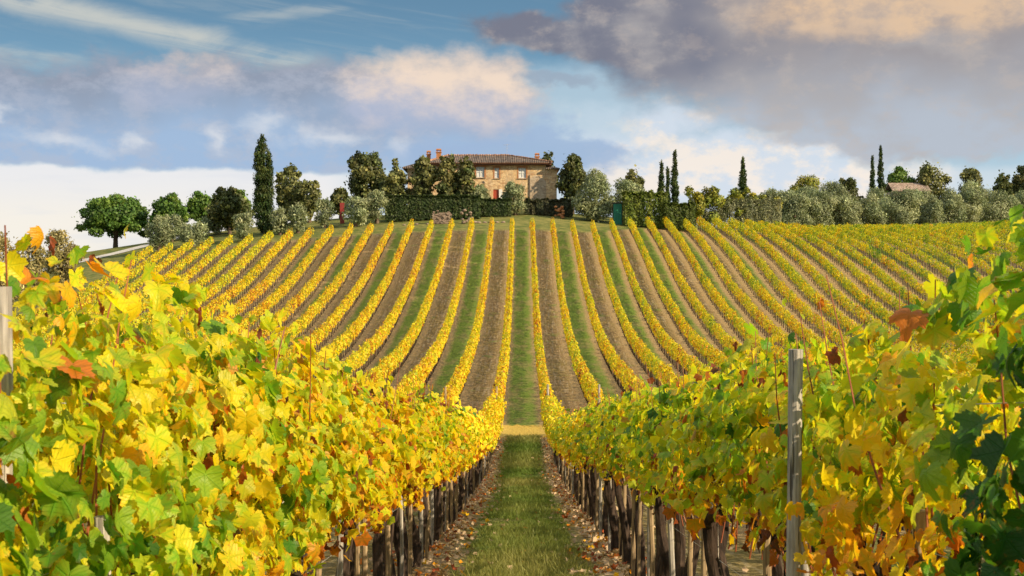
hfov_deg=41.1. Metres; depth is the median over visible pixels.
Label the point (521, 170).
window
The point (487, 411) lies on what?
grapevine
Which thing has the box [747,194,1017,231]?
hedge
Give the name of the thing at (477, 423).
grapevine
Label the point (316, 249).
vine row
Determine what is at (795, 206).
olive tree
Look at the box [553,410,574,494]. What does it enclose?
grapevine
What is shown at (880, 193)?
olive tree
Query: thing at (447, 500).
vine stake
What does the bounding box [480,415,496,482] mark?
grapevine
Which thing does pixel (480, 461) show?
grapevine
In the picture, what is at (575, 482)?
grapevine
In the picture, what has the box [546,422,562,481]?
grapevine
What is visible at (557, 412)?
grapevine
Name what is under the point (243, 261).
vine row
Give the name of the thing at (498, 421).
grapevine
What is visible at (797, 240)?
vine row
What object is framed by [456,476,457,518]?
vine stake
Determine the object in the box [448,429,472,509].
grapevine
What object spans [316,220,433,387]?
vine row
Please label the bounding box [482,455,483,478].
vine stake
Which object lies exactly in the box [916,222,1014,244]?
vine row
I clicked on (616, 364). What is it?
vine row
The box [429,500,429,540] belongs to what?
vine stake
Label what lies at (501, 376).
vine row
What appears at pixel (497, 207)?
hedge
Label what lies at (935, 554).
trellis wire
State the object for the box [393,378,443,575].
grapevine
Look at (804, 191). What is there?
olive tree
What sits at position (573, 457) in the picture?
grapevine
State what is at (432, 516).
vine stake
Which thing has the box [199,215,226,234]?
olive tree
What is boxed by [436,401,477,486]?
grapevine
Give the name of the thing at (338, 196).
dark oak
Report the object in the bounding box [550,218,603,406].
vine row
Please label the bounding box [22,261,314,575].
grapevine
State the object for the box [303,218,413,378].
vine row
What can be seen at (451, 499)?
vine stake
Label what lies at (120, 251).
dirt road
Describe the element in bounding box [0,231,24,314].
olive tree
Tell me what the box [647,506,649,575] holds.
vine stake
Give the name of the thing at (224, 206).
dark oak
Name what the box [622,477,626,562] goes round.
vine stake
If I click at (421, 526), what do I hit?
vine stake
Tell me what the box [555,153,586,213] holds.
dark oak
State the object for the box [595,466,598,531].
vine stake
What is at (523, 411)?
terrain
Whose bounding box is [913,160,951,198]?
broadleaf tree
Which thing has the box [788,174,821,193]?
broad tree
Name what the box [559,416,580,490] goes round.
grapevine
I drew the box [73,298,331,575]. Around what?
grapevine
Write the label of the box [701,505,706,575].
vine stake
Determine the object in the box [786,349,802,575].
trellis post
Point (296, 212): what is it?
olive tree
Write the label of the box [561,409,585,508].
grapevine
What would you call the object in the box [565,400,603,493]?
grapevine
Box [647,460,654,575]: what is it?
vine stake
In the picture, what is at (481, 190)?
olive tree
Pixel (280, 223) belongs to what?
olive tree
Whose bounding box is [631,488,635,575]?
vine stake
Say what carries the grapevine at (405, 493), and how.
on the terrain at (523, 411)
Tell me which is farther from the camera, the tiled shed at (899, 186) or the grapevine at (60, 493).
the tiled shed at (899, 186)
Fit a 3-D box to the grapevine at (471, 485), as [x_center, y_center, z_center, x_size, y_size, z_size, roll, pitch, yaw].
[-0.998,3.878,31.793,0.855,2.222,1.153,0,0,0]
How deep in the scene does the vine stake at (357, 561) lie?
9.51 m
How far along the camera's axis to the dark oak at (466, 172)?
185.30 m
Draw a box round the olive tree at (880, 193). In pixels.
[862,187,888,223]
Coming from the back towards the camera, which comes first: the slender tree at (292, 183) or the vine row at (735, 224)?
the slender tree at (292, 183)
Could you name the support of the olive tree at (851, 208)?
on the terrain at (523, 411)
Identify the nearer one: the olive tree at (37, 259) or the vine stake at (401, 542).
the vine stake at (401, 542)
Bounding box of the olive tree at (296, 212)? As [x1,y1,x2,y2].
[287,202,308,232]
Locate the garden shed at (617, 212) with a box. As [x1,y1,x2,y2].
[611,202,623,224]
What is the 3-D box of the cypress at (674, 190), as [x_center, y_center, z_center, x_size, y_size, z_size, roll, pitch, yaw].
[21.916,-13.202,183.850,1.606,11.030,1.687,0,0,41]
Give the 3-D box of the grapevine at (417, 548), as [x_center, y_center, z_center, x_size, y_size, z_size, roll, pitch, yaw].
[-1.141,2.216,15.709,0.947,2.247,1.124,0,0,0]
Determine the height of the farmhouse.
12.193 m
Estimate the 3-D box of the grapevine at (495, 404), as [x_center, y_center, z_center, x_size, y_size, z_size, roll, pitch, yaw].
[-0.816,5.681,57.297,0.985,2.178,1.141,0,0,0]
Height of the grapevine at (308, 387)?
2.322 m
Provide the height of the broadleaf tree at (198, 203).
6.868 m
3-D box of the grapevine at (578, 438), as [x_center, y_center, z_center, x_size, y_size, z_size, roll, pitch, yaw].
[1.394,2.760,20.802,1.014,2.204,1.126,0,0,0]
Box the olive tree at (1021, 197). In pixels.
[1006,190,1023,218]
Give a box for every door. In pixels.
[493,189,498,198]
[613,204,621,224]
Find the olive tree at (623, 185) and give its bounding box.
[613,177,644,216]
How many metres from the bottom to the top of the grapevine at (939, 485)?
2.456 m
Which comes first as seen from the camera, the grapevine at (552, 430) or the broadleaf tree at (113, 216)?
the grapevine at (552, 430)
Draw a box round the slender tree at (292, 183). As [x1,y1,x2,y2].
[279,162,303,222]
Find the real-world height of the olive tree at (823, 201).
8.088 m
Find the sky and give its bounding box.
[0,0,1023,261]
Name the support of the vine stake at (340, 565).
on the terrain at (523, 411)
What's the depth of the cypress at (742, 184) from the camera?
207.48 m
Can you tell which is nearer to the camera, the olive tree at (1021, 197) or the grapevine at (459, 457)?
the grapevine at (459, 457)
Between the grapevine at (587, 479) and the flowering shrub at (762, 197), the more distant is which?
the flowering shrub at (762, 197)
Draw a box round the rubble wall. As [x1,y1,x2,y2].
[432,210,451,223]
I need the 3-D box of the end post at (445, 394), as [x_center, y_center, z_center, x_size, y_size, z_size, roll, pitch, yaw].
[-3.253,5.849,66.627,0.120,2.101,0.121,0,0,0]
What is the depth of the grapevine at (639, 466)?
10.37 m
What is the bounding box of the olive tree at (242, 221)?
[231,211,254,241]
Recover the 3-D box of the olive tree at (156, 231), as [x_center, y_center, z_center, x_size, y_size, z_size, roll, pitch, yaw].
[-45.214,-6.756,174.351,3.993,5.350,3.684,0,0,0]
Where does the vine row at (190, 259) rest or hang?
on the terrain at (523, 411)
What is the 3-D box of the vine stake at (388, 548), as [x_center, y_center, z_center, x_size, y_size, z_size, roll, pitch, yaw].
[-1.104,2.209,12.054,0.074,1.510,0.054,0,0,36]
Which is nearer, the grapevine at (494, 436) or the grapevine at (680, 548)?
the grapevine at (680, 548)
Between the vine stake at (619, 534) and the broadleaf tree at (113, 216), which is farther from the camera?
the broadleaf tree at (113, 216)
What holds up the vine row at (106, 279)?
on the terrain at (523, 411)
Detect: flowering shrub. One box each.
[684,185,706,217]
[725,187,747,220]
[734,187,758,220]
[754,194,782,223]
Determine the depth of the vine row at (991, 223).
199.04 m
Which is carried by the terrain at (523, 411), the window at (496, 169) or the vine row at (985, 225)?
the vine row at (985, 225)
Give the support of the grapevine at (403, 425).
on the terrain at (523, 411)
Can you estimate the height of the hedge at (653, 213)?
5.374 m
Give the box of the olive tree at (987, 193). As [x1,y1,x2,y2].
[961,179,991,221]
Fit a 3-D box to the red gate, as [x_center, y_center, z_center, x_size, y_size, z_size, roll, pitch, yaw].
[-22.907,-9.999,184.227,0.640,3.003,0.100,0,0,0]
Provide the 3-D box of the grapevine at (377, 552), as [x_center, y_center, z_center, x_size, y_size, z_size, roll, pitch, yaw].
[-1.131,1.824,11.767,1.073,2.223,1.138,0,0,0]
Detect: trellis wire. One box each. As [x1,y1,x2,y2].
[627,495,740,575]
[723,484,980,568]
[866,402,1023,407]
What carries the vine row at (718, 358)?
on the terrain at (523, 411)
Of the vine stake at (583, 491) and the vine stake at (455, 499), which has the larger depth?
the vine stake at (583, 491)
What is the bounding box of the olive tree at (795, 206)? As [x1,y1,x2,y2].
[777,188,813,231]
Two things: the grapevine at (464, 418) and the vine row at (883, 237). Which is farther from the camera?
the vine row at (883, 237)
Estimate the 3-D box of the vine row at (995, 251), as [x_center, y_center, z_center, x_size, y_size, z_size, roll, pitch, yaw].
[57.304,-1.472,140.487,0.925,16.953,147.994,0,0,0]
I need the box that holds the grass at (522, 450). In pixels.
[449,432,603,575]
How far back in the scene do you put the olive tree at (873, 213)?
218.01 m
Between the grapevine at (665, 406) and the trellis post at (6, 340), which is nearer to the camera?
the trellis post at (6, 340)
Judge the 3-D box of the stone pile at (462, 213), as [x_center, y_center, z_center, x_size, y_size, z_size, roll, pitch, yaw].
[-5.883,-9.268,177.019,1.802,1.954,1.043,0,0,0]
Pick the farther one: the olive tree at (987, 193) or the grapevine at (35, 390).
the olive tree at (987, 193)
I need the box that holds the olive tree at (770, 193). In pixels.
[754,186,785,221]
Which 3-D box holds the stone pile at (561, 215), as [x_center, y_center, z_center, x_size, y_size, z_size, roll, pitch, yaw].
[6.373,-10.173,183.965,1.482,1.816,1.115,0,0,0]
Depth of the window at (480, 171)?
195.13 m
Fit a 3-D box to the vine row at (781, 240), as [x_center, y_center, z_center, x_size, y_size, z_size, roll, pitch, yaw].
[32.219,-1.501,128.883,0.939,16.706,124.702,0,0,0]
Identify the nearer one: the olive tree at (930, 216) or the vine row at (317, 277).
the vine row at (317, 277)
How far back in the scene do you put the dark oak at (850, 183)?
250.44 m
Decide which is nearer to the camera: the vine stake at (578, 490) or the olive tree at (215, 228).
the vine stake at (578, 490)
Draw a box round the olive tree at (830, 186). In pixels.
[819,179,845,234]
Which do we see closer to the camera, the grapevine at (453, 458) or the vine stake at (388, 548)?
the vine stake at (388, 548)
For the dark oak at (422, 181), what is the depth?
186.09 m
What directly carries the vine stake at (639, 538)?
on the terrain at (523, 411)
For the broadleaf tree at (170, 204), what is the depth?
193.96 m
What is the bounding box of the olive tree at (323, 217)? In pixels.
[314,196,336,227]
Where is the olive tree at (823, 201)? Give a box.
[803,189,838,235]
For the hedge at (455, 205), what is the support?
on the terrain at (523, 411)
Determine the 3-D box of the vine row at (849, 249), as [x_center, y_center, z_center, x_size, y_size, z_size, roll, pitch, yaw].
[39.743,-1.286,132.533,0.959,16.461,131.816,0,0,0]
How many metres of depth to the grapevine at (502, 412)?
56.41 m
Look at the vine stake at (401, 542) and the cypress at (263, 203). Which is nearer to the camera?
the vine stake at (401, 542)
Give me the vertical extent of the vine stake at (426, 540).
1.438 m
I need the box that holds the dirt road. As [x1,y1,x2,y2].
[33,237,177,270]
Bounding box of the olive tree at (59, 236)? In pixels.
[41,229,83,298]
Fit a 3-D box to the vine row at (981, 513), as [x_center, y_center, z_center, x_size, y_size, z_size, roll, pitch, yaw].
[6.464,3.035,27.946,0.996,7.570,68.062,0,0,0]
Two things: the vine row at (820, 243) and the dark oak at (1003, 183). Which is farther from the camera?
the dark oak at (1003, 183)
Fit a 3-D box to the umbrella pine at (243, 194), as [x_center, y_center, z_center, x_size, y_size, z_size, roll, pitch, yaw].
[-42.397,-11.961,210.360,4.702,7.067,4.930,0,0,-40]
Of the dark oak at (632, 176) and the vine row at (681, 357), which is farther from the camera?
the dark oak at (632, 176)
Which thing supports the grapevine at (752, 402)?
on the terrain at (523, 411)
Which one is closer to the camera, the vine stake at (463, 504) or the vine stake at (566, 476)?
the vine stake at (463, 504)
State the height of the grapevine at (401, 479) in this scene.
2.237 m
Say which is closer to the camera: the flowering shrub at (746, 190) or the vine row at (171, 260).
the vine row at (171, 260)
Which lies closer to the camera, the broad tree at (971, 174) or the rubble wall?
the rubble wall
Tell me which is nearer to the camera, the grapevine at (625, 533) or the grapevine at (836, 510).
the grapevine at (836, 510)
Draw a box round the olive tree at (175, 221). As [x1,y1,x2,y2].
[157,212,183,241]
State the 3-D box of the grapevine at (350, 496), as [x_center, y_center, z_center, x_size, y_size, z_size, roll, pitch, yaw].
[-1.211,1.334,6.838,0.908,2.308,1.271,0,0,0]
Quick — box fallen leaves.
[323,435,833,575]
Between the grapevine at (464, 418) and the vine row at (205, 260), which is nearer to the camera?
the grapevine at (464, 418)
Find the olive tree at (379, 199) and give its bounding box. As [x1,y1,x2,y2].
[365,189,390,223]
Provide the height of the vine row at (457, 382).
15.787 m
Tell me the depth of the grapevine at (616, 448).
12.61 m
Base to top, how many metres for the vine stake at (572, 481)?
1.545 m
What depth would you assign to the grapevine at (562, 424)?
32.04 m
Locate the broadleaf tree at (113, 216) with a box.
[74,193,150,247]
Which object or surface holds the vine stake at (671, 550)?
on the terrain at (523, 411)
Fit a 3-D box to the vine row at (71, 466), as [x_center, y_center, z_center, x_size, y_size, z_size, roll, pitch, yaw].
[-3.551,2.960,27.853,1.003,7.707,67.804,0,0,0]
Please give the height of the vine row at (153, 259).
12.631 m
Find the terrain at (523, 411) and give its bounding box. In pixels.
[1,211,1023,575]
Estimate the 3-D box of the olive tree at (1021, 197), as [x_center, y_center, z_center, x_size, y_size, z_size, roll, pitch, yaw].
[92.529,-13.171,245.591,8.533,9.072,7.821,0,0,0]
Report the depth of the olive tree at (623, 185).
191.12 m
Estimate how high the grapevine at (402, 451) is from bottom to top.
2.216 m
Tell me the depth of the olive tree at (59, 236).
149.59 m
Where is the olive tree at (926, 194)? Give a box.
[915,188,931,208]
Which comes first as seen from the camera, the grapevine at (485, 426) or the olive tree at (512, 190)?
the grapevine at (485, 426)
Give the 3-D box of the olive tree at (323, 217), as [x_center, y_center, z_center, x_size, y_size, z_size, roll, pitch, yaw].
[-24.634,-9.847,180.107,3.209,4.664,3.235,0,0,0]
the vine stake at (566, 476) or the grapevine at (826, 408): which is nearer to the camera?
the grapevine at (826, 408)
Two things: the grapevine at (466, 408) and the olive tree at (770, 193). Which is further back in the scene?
the olive tree at (770, 193)
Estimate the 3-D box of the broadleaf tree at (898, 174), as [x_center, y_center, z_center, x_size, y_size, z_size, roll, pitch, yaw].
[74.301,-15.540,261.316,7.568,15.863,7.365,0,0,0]
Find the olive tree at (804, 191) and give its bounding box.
[791,184,822,231]
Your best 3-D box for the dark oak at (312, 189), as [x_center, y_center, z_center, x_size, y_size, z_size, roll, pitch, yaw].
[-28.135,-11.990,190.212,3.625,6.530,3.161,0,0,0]
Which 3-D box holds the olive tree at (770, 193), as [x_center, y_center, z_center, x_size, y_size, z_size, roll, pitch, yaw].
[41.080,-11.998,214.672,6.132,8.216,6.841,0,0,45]
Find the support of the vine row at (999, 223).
on the terrain at (523, 411)
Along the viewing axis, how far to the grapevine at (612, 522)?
17.50 m
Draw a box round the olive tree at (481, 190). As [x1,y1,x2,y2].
[470,184,490,200]
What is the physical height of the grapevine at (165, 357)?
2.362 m
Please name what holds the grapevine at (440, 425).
on the terrain at (523, 411)
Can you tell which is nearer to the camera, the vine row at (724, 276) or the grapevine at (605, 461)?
the grapevine at (605, 461)
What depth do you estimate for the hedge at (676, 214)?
179.07 m
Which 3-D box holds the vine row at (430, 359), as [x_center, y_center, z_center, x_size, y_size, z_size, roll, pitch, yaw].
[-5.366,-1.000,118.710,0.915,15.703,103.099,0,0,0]
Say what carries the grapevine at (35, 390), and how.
on the terrain at (523, 411)
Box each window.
[474,165,485,177]
[493,166,500,178]
[517,166,527,178]
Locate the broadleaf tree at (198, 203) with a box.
[184,190,212,222]
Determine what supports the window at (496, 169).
in the farmhouse
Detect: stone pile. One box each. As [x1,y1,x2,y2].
[460,209,473,223]
[554,206,564,218]
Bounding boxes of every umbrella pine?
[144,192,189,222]
[236,189,252,209]
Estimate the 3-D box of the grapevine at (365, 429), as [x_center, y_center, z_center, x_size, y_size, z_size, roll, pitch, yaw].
[-1.194,1.456,7.762,0.995,2.216,1.106,0,0,0]
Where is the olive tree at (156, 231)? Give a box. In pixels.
[143,214,173,251]
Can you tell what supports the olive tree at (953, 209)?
on the terrain at (523, 411)
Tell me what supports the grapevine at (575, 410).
on the terrain at (523, 411)
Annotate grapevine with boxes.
[0,225,206,575]
[0,313,86,575]
[12,223,260,575]
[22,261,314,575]
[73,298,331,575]
[178,307,358,574]
[196,322,367,575]
[285,346,390,562]
[286,368,393,574]
[316,367,414,575]
[343,369,417,575]
[345,365,416,575]
[357,373,441,575]
[367,386,436,575]
[381,380,441,575]
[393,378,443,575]
[403,385,450,568]
[406,381,452,567]
[408,383,461,558]
[418,389,462,546]
[423,399,457,551]
[427,391,473,538]
[433,398,470,490]
[434,400,464,542]
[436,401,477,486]
[440,396,475,528]
[442,407,475,535]
[448,400,473,521]
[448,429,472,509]
[455,406,484,512]
[457,404,481,472]
[458,404,483,490]
[461,406,482,509]
[466,404,485,499]
[467,423,485,484]
[468,408,487,494]
[468,411,489,496]
[470,411,492,484]
[471,405,484,482]
[475,415,489,491]
[476,412,489,488]
[476,414,490,455]
[477,411,491,454]
[479,407,500,453]
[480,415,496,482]
[481,390,506,407]
[482,407,500,425]
[483,399,503,423]
[483,402,501,418]
[483,403,500,421]
[486,410,500,434]
[486,417,495,453]
[487,394,499,402]
[487,398,503,422]
[488,394,504,409]
[488,399,503,419]
[541,398,561,413]
[541,401,564,420]
[541,403,558,420]
[543,408,561,462]
[543,408,562,458]
[544,407,564,433]
[545,417,556,444]
[546,402,562,423]
[546,414,560,473]
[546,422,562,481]
[547,417,557,468]
[549,409,577,486]
[550,413,576,456]
[552,412,566,478]
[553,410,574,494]
[554,408,569,485]
[554,410,566,482]
[557,412,577,500]
[558,409,574,437]
[559,409,577,460]
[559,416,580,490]
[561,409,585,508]
[561,418,581,505]
[562,403,588,511]
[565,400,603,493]
[566,421,591,517]
[570,403,593,521]
[571,397,604,532]
[571,404,603,503]
[579,393,622,553]
[579,399,612,535]
[581,389,634,556]
[581,405,598,531]
[584,393,614,536]
[587,397,623,532]
[591,387,635,563]
[596,384,669,575]
[598,389,652,574]
[609,377,673,575]
[610,374,688,575]
[612,362,703,575]
[616,378,683,575]
[618,373,669,570]
[641,366,753,551]
[649,357,781,575]
[655,361,773,575]
[675,334,822,575]
[686,313,877,575]
[712,297,980,575]
[760,290,1023,575]
[785,225,1023,575]
[889,204,1023,575]
[961,270,1023,572]
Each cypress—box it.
[252,134,274,233]
[656,160,665,224]
[665,166,670,201]
[669,149,679,202]
[736,156,747,199]
[869,155,875,189]
[876,145,885,191]
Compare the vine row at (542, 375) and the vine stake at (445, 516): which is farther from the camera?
the vine row at (542, 375)
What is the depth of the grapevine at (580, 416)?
22.22 m
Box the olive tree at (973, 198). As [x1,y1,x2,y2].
[956,179,987,222]
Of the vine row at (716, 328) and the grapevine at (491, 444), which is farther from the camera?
the vine row at (716, 328)
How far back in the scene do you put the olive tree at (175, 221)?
185.61 m
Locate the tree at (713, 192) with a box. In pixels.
[701,185,729,224]
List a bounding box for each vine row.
[13,234,232,352]
[13,236,213,349]
[13,239,193,345]
[16,245,152,322]
[42,233,252,349]
[46,393,443,574]
[47,243,172,329]
[75,224,333,394]
[120,230,273,342]
[128,229,292,348]
[152,225,313,347]
[161,223,373,389]
[195,222,354,368]
[266,221,393,367]
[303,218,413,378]
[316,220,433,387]
[346,218,454,390]
[395,217,474,397]
[441,217,494,405]
[492,218,514,402]
[529,218,553,404]
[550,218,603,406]
[570,219,652,400]
[590,220,699,393]
[598,380,1023,575]
[609,218,736,385]
[627,216,752,381]
[645,216,832,384]
[662,217,843,382]
[681,218,894,377]
[696,216,963,385]
[712,216,995,385]
[728,217,998,384]
[744,218,977,370]
[758,220,974,363]
[773,221,974,354]
[788,222,975,348]
[802,224,995,331]
[815,224,998,325]
[830,224,1015,314]
[843,223,1011,297]
[854,224,1020,292]
[869,224,1023,280]
[881,223,1023,267]
[901,426,1023,529]
[902,224,1017,255]
[907,223,1014,247]
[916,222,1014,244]
[926,221,1010,237]
[949,221,1010,233]
[979,220,1010,232]
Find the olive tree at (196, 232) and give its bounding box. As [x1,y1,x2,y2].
[179,220,209,246]
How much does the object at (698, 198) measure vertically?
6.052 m
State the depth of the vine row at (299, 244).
138.96 m
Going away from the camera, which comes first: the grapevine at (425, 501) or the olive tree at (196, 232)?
the grapevine at (425, 501)
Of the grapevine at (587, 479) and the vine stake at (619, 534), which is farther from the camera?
the grapevine at (587, 479)
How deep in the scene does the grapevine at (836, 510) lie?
3.76 m
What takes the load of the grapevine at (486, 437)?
on the terrain at (523, 411)
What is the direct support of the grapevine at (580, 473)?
on the terrain at (523, 411)
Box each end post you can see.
[444,386,446,401]
[598,384,599,402]
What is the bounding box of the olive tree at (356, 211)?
[341,195,368,226]
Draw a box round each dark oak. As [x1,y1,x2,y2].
[205,186,254,233]
[275,188,304,220]
[297,179,321,222]
[330,186,347,217]
[343,150,385,209]
[380,171,410,204]
[388,158,403,188]
[408,155,438,204]
[434,151,458,195]
[454,156,476,207]
[540,150,558,181]
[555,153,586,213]
[625,164,644,188]
[838,177,859,202]
[992,169,1014,210]
[1010,165,1023,195]
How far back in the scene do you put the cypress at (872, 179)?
245.34 m
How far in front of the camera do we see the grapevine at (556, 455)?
45.62 m
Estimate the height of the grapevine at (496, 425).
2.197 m
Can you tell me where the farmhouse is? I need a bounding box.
[402,144,559,210]
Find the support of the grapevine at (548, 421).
on the terrain at (523, 411)
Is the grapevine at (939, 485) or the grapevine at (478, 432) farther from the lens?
the grapevine at (478, 432)
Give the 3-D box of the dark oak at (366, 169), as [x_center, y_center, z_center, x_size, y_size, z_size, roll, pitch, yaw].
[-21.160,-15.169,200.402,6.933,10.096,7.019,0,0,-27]
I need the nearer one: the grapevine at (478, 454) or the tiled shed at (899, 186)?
the grapevine at (478, 454)
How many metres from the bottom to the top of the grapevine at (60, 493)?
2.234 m
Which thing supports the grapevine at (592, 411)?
on the terrain at (523, 411)
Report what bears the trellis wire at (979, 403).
on the terrain at (523, 411)
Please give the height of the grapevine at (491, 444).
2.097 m
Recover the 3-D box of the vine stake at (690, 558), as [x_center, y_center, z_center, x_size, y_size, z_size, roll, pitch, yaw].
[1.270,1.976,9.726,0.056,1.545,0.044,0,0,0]
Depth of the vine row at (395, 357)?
108.25 m
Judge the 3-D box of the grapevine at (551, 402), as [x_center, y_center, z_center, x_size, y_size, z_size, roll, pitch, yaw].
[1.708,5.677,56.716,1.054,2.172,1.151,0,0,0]
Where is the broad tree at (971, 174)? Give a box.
[957,166,983,192]
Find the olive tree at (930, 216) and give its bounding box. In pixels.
[919,194,943,224]
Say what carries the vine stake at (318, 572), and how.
on the terrain at (523, 411)
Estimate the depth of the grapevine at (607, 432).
14.37 m
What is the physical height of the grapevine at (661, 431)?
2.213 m
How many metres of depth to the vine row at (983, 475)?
11.35 m
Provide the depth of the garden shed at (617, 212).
181.40 m
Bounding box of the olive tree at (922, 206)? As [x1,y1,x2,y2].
[900,188,929,225]
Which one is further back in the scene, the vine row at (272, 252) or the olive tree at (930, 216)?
the olive tree at (930, 216)
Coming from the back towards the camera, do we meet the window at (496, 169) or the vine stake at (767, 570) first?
the window at (496, 169)
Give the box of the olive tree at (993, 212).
[979,190,1019,222]
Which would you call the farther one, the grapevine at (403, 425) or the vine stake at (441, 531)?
the vine stake at (441, 531)
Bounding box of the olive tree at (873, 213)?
[855,193,888,234]
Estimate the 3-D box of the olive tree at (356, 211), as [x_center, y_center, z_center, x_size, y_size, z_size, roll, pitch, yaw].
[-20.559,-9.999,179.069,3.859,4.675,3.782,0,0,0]
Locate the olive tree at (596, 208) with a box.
[570,168,615,221]
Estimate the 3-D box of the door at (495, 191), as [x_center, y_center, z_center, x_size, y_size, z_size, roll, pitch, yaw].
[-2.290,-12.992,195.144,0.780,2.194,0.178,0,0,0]
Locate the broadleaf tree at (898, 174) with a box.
[884,166,915,194]
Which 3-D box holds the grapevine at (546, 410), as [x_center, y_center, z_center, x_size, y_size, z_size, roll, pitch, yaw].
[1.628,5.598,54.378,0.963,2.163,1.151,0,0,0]
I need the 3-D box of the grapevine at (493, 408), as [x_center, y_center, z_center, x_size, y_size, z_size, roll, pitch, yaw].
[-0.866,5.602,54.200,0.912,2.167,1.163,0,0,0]
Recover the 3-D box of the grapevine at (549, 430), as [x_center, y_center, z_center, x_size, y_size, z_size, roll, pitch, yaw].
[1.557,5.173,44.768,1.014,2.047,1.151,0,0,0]
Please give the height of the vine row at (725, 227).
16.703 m
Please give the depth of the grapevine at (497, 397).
61.18 m
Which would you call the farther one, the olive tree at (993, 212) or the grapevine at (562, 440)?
the olive tree at (993, 212)
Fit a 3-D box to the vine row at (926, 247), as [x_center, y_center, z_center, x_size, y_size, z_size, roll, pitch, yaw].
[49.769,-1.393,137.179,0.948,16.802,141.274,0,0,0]
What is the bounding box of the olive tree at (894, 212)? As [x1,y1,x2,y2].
[878,185,921,235]
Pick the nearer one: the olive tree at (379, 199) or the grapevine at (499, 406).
the grapevine at (499, 406)
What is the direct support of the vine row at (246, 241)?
on the terrain at (523, 411)
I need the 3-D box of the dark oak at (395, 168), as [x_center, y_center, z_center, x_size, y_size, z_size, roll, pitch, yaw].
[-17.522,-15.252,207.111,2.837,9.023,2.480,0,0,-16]
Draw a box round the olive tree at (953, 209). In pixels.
[938,187,967,231]
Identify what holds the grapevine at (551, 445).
on the terrain at (523, 411)
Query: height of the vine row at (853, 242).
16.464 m
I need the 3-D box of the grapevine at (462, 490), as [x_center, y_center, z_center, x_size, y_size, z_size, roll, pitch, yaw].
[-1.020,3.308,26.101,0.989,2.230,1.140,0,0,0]
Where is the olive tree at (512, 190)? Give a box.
[500,179,527,214]
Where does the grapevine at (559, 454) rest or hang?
on the terrain at (523, 411)
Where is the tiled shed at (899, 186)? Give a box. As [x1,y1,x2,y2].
[884,183,930,195]
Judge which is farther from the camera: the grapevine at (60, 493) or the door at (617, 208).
the door at (617, 208)
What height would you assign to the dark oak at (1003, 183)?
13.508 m
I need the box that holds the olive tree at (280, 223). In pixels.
[268,205,288,234]
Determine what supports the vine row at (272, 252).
on the terrain at (523, 411)
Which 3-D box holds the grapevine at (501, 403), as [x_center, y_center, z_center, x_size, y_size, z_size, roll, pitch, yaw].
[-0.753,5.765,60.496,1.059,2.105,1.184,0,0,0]
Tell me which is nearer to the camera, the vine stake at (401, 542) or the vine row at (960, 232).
the vine stake at (401, 542)
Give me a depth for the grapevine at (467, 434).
20.47 m
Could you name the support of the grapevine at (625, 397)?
on the terrain at (523, 411)
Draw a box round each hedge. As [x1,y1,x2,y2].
[384,194,480,221]
[480,197,511,216]
[524,197,573,216]
[621,189,668,228]
[662,200,695,230]
[687,196,781,232]
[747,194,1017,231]
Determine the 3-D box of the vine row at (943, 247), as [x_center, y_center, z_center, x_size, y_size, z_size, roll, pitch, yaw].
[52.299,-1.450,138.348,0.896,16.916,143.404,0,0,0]
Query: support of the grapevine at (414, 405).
on the terrain at (523, 411)
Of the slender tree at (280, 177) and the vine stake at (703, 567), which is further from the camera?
the slender tree at (280, 177)
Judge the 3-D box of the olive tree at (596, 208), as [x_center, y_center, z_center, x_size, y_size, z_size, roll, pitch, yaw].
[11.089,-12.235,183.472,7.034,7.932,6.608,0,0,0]
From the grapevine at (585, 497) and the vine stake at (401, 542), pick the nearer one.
the vine stake at (401, 542)
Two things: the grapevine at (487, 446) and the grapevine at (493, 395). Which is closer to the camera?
the grapevine at (487, 446)
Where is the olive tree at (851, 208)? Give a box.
[821,184,863,234]
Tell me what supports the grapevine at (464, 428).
on the terrain at (523, 411)
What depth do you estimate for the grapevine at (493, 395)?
59.39 m
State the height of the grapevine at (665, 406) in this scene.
2.240 m
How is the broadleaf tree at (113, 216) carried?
on the terrain at (523, 411)
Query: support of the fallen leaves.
on the terrain at (523, 411)
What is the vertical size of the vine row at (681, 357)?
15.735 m
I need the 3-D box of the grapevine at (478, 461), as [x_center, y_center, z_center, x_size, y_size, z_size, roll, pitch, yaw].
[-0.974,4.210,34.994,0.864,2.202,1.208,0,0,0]
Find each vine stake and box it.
[93,515,111,575]
[315,559,321,575]
[337,520,343,575]
[355,505,359,575]
[361,518,367,575]
[385,517,390,575]
[399,496,403,575]
[408,488,411,573]
[419,497,422,566]
[425,495,428,560]
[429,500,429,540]
[430,487,433,545]
[440,492,442,534]
[445,499,445,534]
[446,480,448,528]
[450,479,452,528]
[454,486,455,521]
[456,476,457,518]
[462,468,464,511]
[473,465,474,493]
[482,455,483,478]
[566,467,567,485]
[572,465,573,497]
[578,473,579,508]
[582,465,583,512]
[587,470,589,517]
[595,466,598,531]
[599,476,601,535]
[608,478,611,550]
[619,518,620,550]
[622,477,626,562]
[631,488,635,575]
[637,491,641,575]
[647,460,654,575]
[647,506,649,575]
[667,490,674,575]
[687,483,692,575]
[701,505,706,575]
[762,528,771,575]
[801,541,808,575]
[912,509,926,564]
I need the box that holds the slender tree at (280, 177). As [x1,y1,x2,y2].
[274,171,286,212]
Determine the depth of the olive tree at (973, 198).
237.62 m
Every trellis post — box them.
[0,287,12,482]
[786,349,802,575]
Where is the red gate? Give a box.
[340,203,343,223]
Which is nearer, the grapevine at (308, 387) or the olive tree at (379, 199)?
the grapevine at (308, 387)
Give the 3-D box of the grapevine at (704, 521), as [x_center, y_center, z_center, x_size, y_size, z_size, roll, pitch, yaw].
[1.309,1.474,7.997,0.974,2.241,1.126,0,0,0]
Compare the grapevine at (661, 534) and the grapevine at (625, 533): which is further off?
the grapevine at (625, 533)
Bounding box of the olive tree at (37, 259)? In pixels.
[21,237,46,311]

